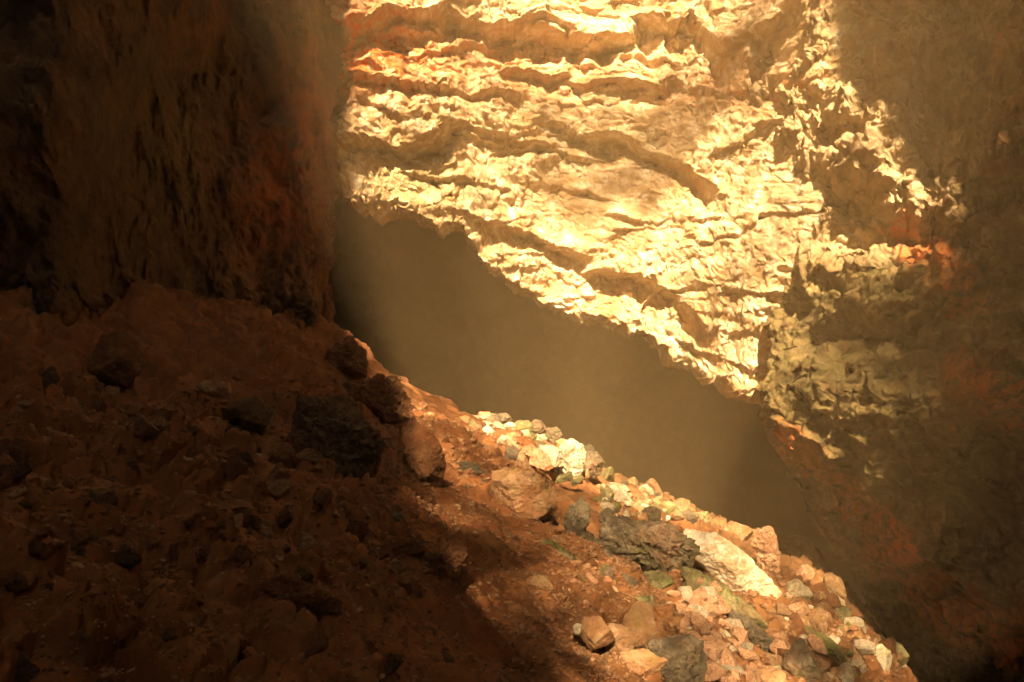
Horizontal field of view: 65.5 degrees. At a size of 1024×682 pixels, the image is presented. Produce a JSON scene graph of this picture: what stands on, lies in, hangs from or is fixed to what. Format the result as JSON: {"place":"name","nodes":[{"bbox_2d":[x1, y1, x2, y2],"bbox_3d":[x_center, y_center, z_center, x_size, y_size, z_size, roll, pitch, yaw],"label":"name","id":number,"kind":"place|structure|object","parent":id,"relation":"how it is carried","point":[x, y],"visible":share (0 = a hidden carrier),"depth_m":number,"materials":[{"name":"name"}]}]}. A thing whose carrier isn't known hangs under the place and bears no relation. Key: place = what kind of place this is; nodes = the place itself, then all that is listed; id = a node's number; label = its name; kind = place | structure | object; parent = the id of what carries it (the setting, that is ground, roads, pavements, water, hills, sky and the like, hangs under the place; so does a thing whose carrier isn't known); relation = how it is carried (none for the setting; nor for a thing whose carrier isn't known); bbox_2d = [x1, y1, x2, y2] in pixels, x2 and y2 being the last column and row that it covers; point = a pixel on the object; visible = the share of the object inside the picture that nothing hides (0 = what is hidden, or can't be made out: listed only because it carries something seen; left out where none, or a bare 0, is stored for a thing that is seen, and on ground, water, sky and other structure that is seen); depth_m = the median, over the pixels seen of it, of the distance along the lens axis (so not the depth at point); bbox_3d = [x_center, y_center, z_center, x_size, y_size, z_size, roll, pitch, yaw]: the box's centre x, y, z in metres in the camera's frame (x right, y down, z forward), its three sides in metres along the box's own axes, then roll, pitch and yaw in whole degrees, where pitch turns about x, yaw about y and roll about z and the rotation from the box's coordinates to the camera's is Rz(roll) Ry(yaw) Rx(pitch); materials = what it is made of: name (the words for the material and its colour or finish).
{"place":"outdoors","nodes":[
{"label":"outdoors","id":0,"kind":"place"},
{"bbox_2d":[0,0,349,330],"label":"rock wall","id":1,"kind":"structure","parent":0,"point":[190,146],"depth_m":8.45,"materials":[{"name":"stone"}]},
{"bbox_2d":[0,278,918,681],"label":"cave floor","id":2,"kind":"structure","parent":0,"point":[190,342],"depth_m":4.62,"materials":[{"name":"red soil"}]},
{"bbox_2d":[0,439,27,461],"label":"stone","id":3,"kind":"object","parent":2,"relation":"on","point":[16,450],"visible":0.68,"depth_m":3.54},
{"bbox_2d":[4,572,28,592],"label":"stone","id":4,"kind":"object","parent":2,"relation":"on","point":[14,582],"visible":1,"depth_m":2.38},
{"bbox_2d":[9,459,32,478],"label":"stone","id":5,"kind":"object","parent":2,"relation":"on","point":[20,468],"visible":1,"depth_m":3.27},
{"bbox_2d":[41,366,59,389],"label":"stone","id":6,"kind":"object","parent":2,"relation":"on","point":[50,375],"visible":0.66,"depth_m":4.60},
{"bbox_2d":[68,527,89,551],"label":"stone","id":7,"kind":"object","parent":2,"relation":"on","point":[78,538],"visible":0.94,"depth_m":3.05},
{"bbox_2d":[90,399,106,412],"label":"stone","id":8,"kind":"object","parent":2,"relation":"on","point":[98,405],"visible":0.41,"depth_m":4.85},
{"bbox_2d":[88,488,117,504],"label":"stone","id":9,"kind":"object","parent":2,"relation":"on","point":[100,496],"visible":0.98,"depth_m":3.48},
{"bbox_2d":[101,386,120,398],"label":"stone","id":10,"kind":"object","parent":2,"relation":"on","point":[113,391],"visible":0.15,"depth_m":5.44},
{"bbox_2d":[87,329,144,391],"bbox_3d":[-2.737,0.138,5.551,0.319,0.447,0.301,0,0,0],"label":"rock","id":11,"kind":"object","parent":2,"relation":"on","point":[117,358],"visible":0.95,"depth_m":5.49,"materials":[{"name":"red stone"}]},
{"bbox_2d":[113,548,141,569],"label":"stone","id":12,"kind":"object","parent":2,"relation":"on","point":[128,558],"visible":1,"depth_m":3.02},
{"bbox_2d":[133,413,159,438],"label":"stone","id":13,"kind":"object","parent":2,"relation":"on","point":[146,426],"visible":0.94,"depth_m":4.27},
{"bbox_2d":[151,416,170,431],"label":"stone","id":14,"kind":"object","parent":2,"relation":"on","point":[161,424],"visible":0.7,"depth_m":4.38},
{"bbox_2d":[168,540,188,560],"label":"stone","id":15,"kind":"object","parent":2,"relation":"on","point":[176,549],"visible":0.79,"depth_m":3.39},
{"bbox_2d":[186,437,203,457],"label":"stone","id":16,"kind":"object","parent":2,"relation":"on","point":[194,447],"visible":0.98,"depth_m":4.38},
{"bbox_2d":[195,380,231,397],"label":"rock","id":17,"kind":"object","parent":2,"relation":"on","point":[217,389],"visible":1,"depth_m":6.29,"materials":[{"name":"beige stone"}]},
{"bbox_2d":[224,456,247,479],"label":"stone","id":18,"kind":"object","parent":2,"relation":"on","point":[235,467],"visible":0.96,"depth_m":4.49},
{"bbox_2d":[232,506,250,527],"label":"stone","id":19,"kind":"object","parent":2,"relation":"on","point":[245,511],"visible":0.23,"depth_m":3.98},
{"bbox_2d":[233,544,255,564],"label":"stone","id":20,"kind":"object","parent":2,"relation":"on","point":[243,552],"visible":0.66,"depth_m":3.53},
{"bbox_2d":[220,397,273,434],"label":"boulder","id":21,"kind":"object","parent":2,"relation":"on","point":[252,414],"visible":0.84,"depth_m":5.76,"materials":[{"name":"brown stone"}]},
{"bbox_2d":[247,514,260,532],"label":"stone","id":22,"kind":"object","parent":2,"relation":"on","point":[254,522],"visible":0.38,"depth_m":4.04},
{"bbox_2d":[259,517,273,538],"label":"stone","id":23,"kind":"object","parent":2,"relation":"on","point":[266,530],"visible":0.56,"depth_m":4.11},
{"bbox_2d":[266,478,294,496],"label":"stone","id":24,"kind":"object","parent":2,"relation":"on","point":[281,487],"visible":0.96,"depth_m":4.62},
{"bbox_2d":[268,442,296,468],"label":"boulder","id":25,"kind":"object","parent":2,"relation":"on","point":[284,454],"visible":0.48,"depth_m":5.24,"materials":[{"name":"red stone"}]},
{"bbox_2d":[276,508,293,527],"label":"stone","id":26,"kind":"object","parent":2,"relation":"on","point":[285,518],"visible":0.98,"depth_m":4.22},
{"bbox_2d":[256,574,343,616],"bbox_3d":[-0.956,1.127,3.487,0.432,0.210,0.249,0,0,0],"label":"boulder","id":27,"kind":"object","parent":2,"relation":"on","point":[313,600],"visible":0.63,"depth_m":3.43,"materials":[{"name":"red stone"}]},
{"bbox_2d":[295,564,313,582],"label":"stone","id":28,"kind":"object","parent":2,"relation":"on","point":[306,574],"visible":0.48,"depth_m":3.63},
{"bbox_2d":[296,448,322,464],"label":"stone","id":29,"kind":"object","parent":2,"relation":"on","point":[313,457],"visible":0.86,"depth_m":5.33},
{"bbox_2d":[300,531,318,548],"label":"stone","id":30,"kind":"object","parent":2,"relation":"on","point":[307,540],"visible":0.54,"depth_m":4.31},
{"bbox_2d":[302,632,328,659],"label":"stone","id":31,"kind":"object","parent":2,"relation":"on","point":[318,643],"visible":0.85,"depth_m":3.13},
{"bbox_2d":[288,393,384,478],"bbox_3d":[-1.250,0.710,5.890,0.679,0.652,0.744,0,0,0],"label":"boulder","id":32,"kind":"object","parent":2,"relation":"on","point":[342,433],"visible":0.82,"depth_m":5.64,"materials":[{"name":"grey stone"}]},
{"bbox_2d":[323,335,368,378],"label":"boulder","id":33,"kind":"object","parent":2,"relation":"on","point":[348,354],"visible":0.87,"depth_m":9.50,"materials":[{"name":"red stone"}]},
{"bbox_2d":[345,520,368,542],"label":"stone","id":34,"kind":"object","parent":2,"relation":"on","point":[358,529],"visible":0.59,"depth_m":4.75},
{"bbox_2d":[342,373,414,424],"bbox_3d":[-1.463,0.652,8.568,0.824,0.613,0.589,0,0,0],"label":"boulder","id":35,"kind":"object","parent":2,"relation":"on","point":[384,398],"visible":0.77,"depth_m":8.42,"materials":[{"name":"red stone"}]},
{"bbox_2d":[382,653,402,675],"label":"stone","id":36,"kind":"object","parent":2,"relation":"on","point":[393,663],"visible":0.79,"depth_m":3.46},
{"bbox_2d":[391,537,429,556],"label":"rock","id":37,"kind":"object","parent":2,"relation":"on","point":[417,546],"visible":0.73,"depth_m":5.07,"materials":[{"name":"red stone"}]},
{"bbox_2d":[401,417,446,487],"bbox_3d":[-0.803,1.038,7.295,0.421,0.690,0.440,0,0,0],"label":"boulder","id":38,"kind":"object","parent":2,"relation":"on","point":[423,453],"visible":0.85,"depth_m":7.18,"materials":[{"name":"red stone"}]},
{"bbox_2d":[424,533,469,590],"bbox_3d":[-0.418,1.428,5.091,0.293,0.372,0.242,0,0,0],"label":"rock","id":39,"kind":"object","parent":2,"relation":"on","point":[446,556],"visible":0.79,"depth_m":5.04,"materials":[{"name":"red stone"}]},
{"bbox_2d":[0,363,906,681],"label":"rubble","id":40,"kind":"object","parent":2,"relation":"on","point":[404,579],"visible":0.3,"depth_m":4.26,"materials":[{"name":"brown stone"}]},
{"bbox_2d":[15,662,39,681],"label":"stone","id":41,"kind":"object","parent":40,"relation":"on","point":[29,671],"visible":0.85,"depth_m":2.17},
{"bbox_2d":[643,506,660,521],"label":"stone","id":42,"kind":"object","parent":40,"relation":"on","point":[653,513],"visible":0.68,"depth_m":11.29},
{"bbox_2d":[699,621,712,635],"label":"stone","id":43,"kind":"object","parent":40,"relation":"on","point":[705,627],"visible":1,"depth_m":6.64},
{"bbox_2d":[826,592,841,608],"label":"stone","id":44,"kind":"object","parent":40,"relation":"on","point":[834,601],"visible":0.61,"depth_m":10.80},
{"bbox_2d":[834,605,851,620],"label":"stone","id":45,"kind":"object","parent":40,"relation":"on","point":[843,611],"visible":0.37,"depth_m":10.81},
{"bbox_2d":[838,662,854,681],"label":"stone","id":46,"kind":"object","parent":40,"relation":"on","point":[846,674],"visible":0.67,"depth_m":8.47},
{"bbox_2d":[844,616,863,628],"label":"stone","id":47,"kind":"object","parent":40,"relation":"on","point":[856,621],"visible":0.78,"depth_m":10.71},
{"bbox_2d":[853,639,876,653],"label":"stone","id":48,"kind":"object","parent":40,"relation":"on","point":[863,646],"visible":0.9,"depth_m":9.62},
{"bbox_2d":[878,637,895,653],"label":"stone","id":49,"kind":"object","parent":40,"relation":"on","point":[889,643],"visible":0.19,"depth_m":10.42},
{"bbox_2d":[896,642,909,667],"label":"stone","id":50,"kind":"object","parent":40,"relation":"on","point":[901,649],"visible":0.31,"depth_m":11.61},
{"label":"stone","id":51,"kind":"object","parent":40,"relation":"on","visible":0},
{"bbox_2d":[823,572,846,599],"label":"stone","id":52,"kind":"object","parent":51,"relation":"on","point":[832,582],"visible":0.67,"depth_m":12.05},
{"bbox_2d":[0,354,910,681],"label":"gravel","id":53,"kind":"structure","parent":2,"relation":"on","point":[548,560],"depth_m":5.10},
{"bbox_2d":[154,408,172,420],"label":"stone","id":54,"kind":"object","parent":53,"relation":"on","point":[167,414],"visible":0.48,"depth_m":5.05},
{"bbox_2d":[690,612,706,629],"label":"stone","id":55,"kind":"object","parent":53,"relation":"on","point":[697,619],"visible":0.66,"depth_m":6.77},
{"bbox_2d":[809,614,827,634],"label":"stone","id":56,"kind":"object","parent":53,"relation":"on","point":[819,623],"visible":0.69,"depth_m":9.16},
{"bbox_2d":[456,461,484,474],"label":"rock","id":57,"kind":"object","parent":2,"relation":"on","point":[465,465],"visible":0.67,"depth_m":8.61,"materials":[{"name":"stone"}]},
{"bbox_2d":[504,445,519,460],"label":"rock","id":58,"kind":"object","parent":2,"relation":"on","point":[512,452],"visible":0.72,"depth_m":10.47,"materials":[{"name":"stone"}]},
{"bbox_2d":[510,420,534,431],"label":"stone","id":59,"kind":"object","parent":2,"relation":"on","point":[522,424],"visible":0.65,"depth_m":15.88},
{"bbox_2d":[516,451,531,470],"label":"rock","id":60,"kind":"object","parent":2,"relation":"on","point":[522,461],"visible":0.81,"depth_m":10.22,"materials":[{"name":"orange stone"}]},
{"bbox_2d":[491,466,557,519],"bbox_3d":[0.126,1.567,8.127,0.664,0.564,0.528,0,0,-17],"label":"boulder","id":61,"kind":"object","parent":2,"relation":"on","point":[520,493],"visible":0.86,"depth_m":7.93,"materials":[{"name":"beige stone"}]},
{"bbox_2d":[526,574,552,589],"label":"rock","id":62,"kind":"object","parent":2,"relation":"on","point":[542,581],"visible":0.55,"depth_m":5.93,"materials":[{"name":"beige stone"}]},
{"bbox_2d":[536,432,547,441],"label":"stone","id":63,"kind":"object","parent":2,"relation":"on","point":[541,437],"visible":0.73,"depth_m":15.92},
{"bbox_2d":[531,419,546,433],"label":"stone","id":64,"kind":"object","parent":63,"relation":"on","point":[539,426],"visible":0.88,"depth_m":15.90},
{"bbox_2d":[543,465,553,471],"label":"stone","id":65,"kind":"object","parent":2,"relation":"on","point":[550,467],"visible":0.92,"depth_m":11.03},
{"bbox_2d":[529,448,549,469],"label":"stone","id":66,"kind":"object","parent":65,"relation":"on","point":[538,458],"visible":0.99,"depth_m":11.04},
{"bbox_2d":[538,444,562,466],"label":"stone","id":67,"kind":"object","parent":2,"relation":"on","point":[553,454],"visible":0.64,"depth_m":11.37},
{"bbox_2d":[550,438,565,444],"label":"stone","id":68,"kind":"object","parent":2,"relation":"on","point":[560,440],"visible":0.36,"depth_m":15.91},
{"bbox_2d":[545,426,561,444],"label":"stone","id":69,"kind":"object","parent":68,"relation":"on","point":[553,435],"visible":0.94,"depth_m":15.89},
{"bbox_2d":[540,540,577,560],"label":"rock","id":70,"kind":"object","parent":2,"relation":"on","point":[556,545],"visible":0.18,"depth_m":6.94,"materials":[{"name":"stone"}]},
{"bbox_2d":[556,438,586,475],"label":"stone","id":71,"kind":"object","parent":2,"relation":"on","point":[573,451],"visible":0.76,"depth_m":11.86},
{"bbox_2d":[563,496,590,531],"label":"rock","id":72,"kind":"object","parent":2,"relation":"on","point":[578,513],"visible":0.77,"depth_m":8.51,"materials":[{"name":"stone"}]},
{"bbox_2d":[564,525,614,558],"bbox_3d":[0.772,2.062,8.040,0.548,0.419,0.299,0,0,0],"label":"rock slab","id":73,"kind":"object","parent":2,"relation":"on","point":[580,532],"visible":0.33,"depth_m":7.99,"materials":[{"name":"stone"}]},
{"bbox_2d":[583,443,604,478],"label":"stone","id":74,"kind":"object","parent":2,"relation":"on","point":[594,464],"visible":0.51,"depth_m":12.67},
{"bbox_2d":[579,615,615,650],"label":"rock","id":75,"kind":"object","parent":2,"relation":"on","point":[596,632],"visible":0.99,"depth_m":5.43,"materials":[{"name":"beige stone"}]},
{"bbox_2d":[599,487,614,501],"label":"stone","id":76,"kind":"object","parent":2,"relation":"on","point":[608,493],"visible":0.79,"depth_m":11.72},
{"bbox_2d":[599,563,615,579],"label":"rock","id":77,"kind":"object","parent":2,"relation":"on","point":[608,570],"visible":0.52,"depth_m":7.20,"materials":[{"name":"stone"}]},
{"bbox_2d":[605,623,635,653],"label":"rock","id":78,"kind":"object","parent":2,"relation":"on","point":[624,637],"visible":0.72,"depth_m":5.57,"materials":[{"name":"beige stone"}]},
{"bbox_2d":[621,488,631,505],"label":"stone","id":79,"kind":"object","parent":2,"relation":"on","point":[627,503],"visible":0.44,"depth_m":11.88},
{"bbox_2d":[609,484,628,501],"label":"stone","id":80,"kind":"object","parent":79,"relation":"on","point":[619,495],"visible":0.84,"depth_m":11.77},
{"bbox_2d":[622,601,657,649],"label":"boulder","id":81,"kind":"object","parent":2,"relation":"on","point":[639,619],"visible":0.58,"depth_m":5.79,"materials":[{"name":"beige stone"}]},
{"bbox_2d":[619,648,667,676],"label":"rock","id":82,"kind":"object","parent":2,"relation":"on","point":[643,662],"visible":0.91,"depth_m":5.35,"materials":[{"name":"orange stone"}]},
{"bbox_2d":[598,513,700,574],"bbox_3d":[1.565,2.384,9.110,0.995,0.831,0.818,0,0,31],"label":"boulder","id":83,"kind":"object","parent":2,"relation":"on","point":[661,546],"visible":0.95,"depth_m":8.89,"materials":[{"name":"stone"}]},
{"bbox_2d":[643,570,673,588],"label":"rock","id":84,"kind":"object","parent":2,"relation":"on","point":[659,580],"visible":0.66,"depth_m":7.98,"materials":[{"name":"stone"}]},
{"bbox_2d":[647,634,706,681],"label":"boulder","id":85,"kind":"object","parent":2,"relation":"on","point":[684,655],"visible":0.9,"depth_m":5.38,"materials":[{"name":"stone"}]},
{"bbox_2d":[677,586,692,601],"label":"stone","id":86,"kind":"object","parent":2,"relation":"on","point":[687,593],"visible":0.69,"depth_m":8.10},
{"bbox_2d":[687,587,707,604],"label":"stone","id":87,"kind":"object","parent":2,"relation":"on","point":[700,594],"visible":0.66,"depth_m":8.09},
{"bbox_2d":[701,603,720,617],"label":"stone","id":88,"kind":"object","parent":2,"relation":"on","point":[713,609],"visible":0.64,"depth_m":7.89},
{"bbox_2d":[704,660,725,681],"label":"stone","id":89,"kind":"object","parent":2,"relation":"on","point":[715,671],"visible":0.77,"depth_m":5.97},
{"bbox_2d":[681,567,768,628],"bbox_3d":[2.224,2.754,8.455,0.878,0.710,0.542,0,0,0],"label":"rock slab","id":90,"kind":"object","parent":2,"relation":"on","point":[738,603],"visible":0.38,"depth_m":8.32,"materials":[{"name":"stone"}]},
{"bbox_2d":[682,528,781,599],"bbox_3d":[2.629,2.812,9.559,1.259,1.104,0.430,0,0,0],"label":"rock slab","id":91,"kind":"object","parent":2,"relation":"on","point":[730,565],"visible":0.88,"depth_m":9.46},
{"bbox_2d":[723,520,753,540],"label":"rock","id":92,"kind":"object","parent":2,"relation":"on","point":[743,532],"visible":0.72,"depth_m":13.00,"materials":[{"name":"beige stone"}]},
{"bbox_2d":[730,626,747,646],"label":"stone","id":93,"kind":"object","parent":2,"relation":"on","point":[740,634],"visible":0.55,"depth_m":7.78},
{"bbox_2d":[716,602,773,652],"bbox_3d":[2.509,3.007,8.145,0.872,0.710,0.261,0,0,0],"label":"rock slab","id":94,"kind":"object","parent":2,"relation":"on","point":[760,636],"visible":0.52,"depth_m":8.07,"materials":[{"name":"stone"}]},
{"bbox_2d":[737,647,759,661],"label":"stone","id":95,"kind":"object","parent":2,"relation":"on","point":[748,655],"visible":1,"depth_m":6.69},
{"bbox_2d":[751,526,780,572],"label":"rock","id":96,"kind":"object","parent":2,"relation":"on","point":[764,544],"visible":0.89,"depth_m":11.59,"materials":[{"name":"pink stone"}]},
{"bbox_2d":[755,667,787,681],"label":"rock","id":97,"kind":"object","parent":2,"relation":"on","point":[772,674],"visible":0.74,"depth_m":6.74,"materials":[{"name":"orange stone"}]},
{"bbox_2d":[762,653,782,667],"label":"stone","id":98,"kind":"object","parent":2,"relation":"on","point":[774,659],"visible":0.5,"depth_m":7.71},
{"bbox_2d":[785,579,808,596],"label":"stone","id":99,"kind":"object","parent":2,"relation":"on","point":[797,587],"visible":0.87,"depth_m":9.77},
{"bbox_2d":[789,612,805,634],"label":"stone","id":100,"kind":"object","parent":2,"relation":"on","point":[797,625],"visible":0.64,"depth_m":8.97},
{"bbox_2d":[788,601,809,614],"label":"stone","id":101,"kind":"object","parent":2,"relation":"on","point":[801,607],"visible":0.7,"depth_m":9.41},
{"bbox_2d":[781,639,821,681],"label":"boulder","id":102,"kind":"object","parent":2,"relation":"on","point":[799,660],"visible":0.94,"depth_m":7.62,"materials":[{"name":"stone"}]},
{"bbox_2d":[778,535,831,571],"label":"boulder","id":103,"kind":"object","parent":2,"relation":"on","point":[802,544],"visible":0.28,"depth_m":16.80,"materials":[{"name":"red stone"}]},
{"bbox_2d":[796,564,814,583],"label":"rock","id":104,"kind":"object","parent":2,"relation":"on","point":[806,572],"visible":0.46,"depth_m":12.68,"materials":[{"name":"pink stone"}]},
{"bbox_2d":[815,653,838,667],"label":"stone","id":105,"kind":"object","parent":2,"relation":"on","point":[832,661],"visible":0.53,"depth_m":8.60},
{"bbox_2d":[806,634,827,654],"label":"stone","id":106,"kind":"object","parent":105,"relation":"on","point":[816,644],"visible":0.99,"depth_m":8.63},
{"bbox_2d":[805,625,856,681],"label":"rock slab","id":107,"kind":"object","parent":2,"relation":"on","point":[836,653],"visible":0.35,"depth_m":8.83,"materials":[{"name":"stone"}]},
{"bbox_2d":[874,643,891,671],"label":"boulder","id":108,"kind":"object","parent":2,"relation":"on","point":[884,656],"visible":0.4,"depth_m":9.74,"materials":[{"name":"stone"}]},
{"bbox_2d":[328,198,883,635],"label":"cave chamber","id":109,"kind":"object","parent":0,"point":[432,312],"visible":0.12,"depth_m":63.99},
{"bbox_2d":[325,0,889,407],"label":"rock wall","id":110,"kind":"structure","parent":0,"point":[624,168],"depth_m":16.23,"materials":[{"name":"stone"}]},
{"bbox_2d":[748,0,1023,681],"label":"cave wall","id":111,"kind":"structure","parent":0,"point":[892,418],"depth_m":11.42,"materials":[{"name":"stone"}]},
{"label":"stone","id":112,"kind":"object","parent":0,"visible":0},
{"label":"stone","id":113,"kind":"object","parent":112,"relation":"on","visible":0},
{"bbox_2d":[718,644,736,665],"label":"stone","id":114,"kind":"object","parent":113,"relation":"on","point":[728,657],"visible":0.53,"depth_m":6.46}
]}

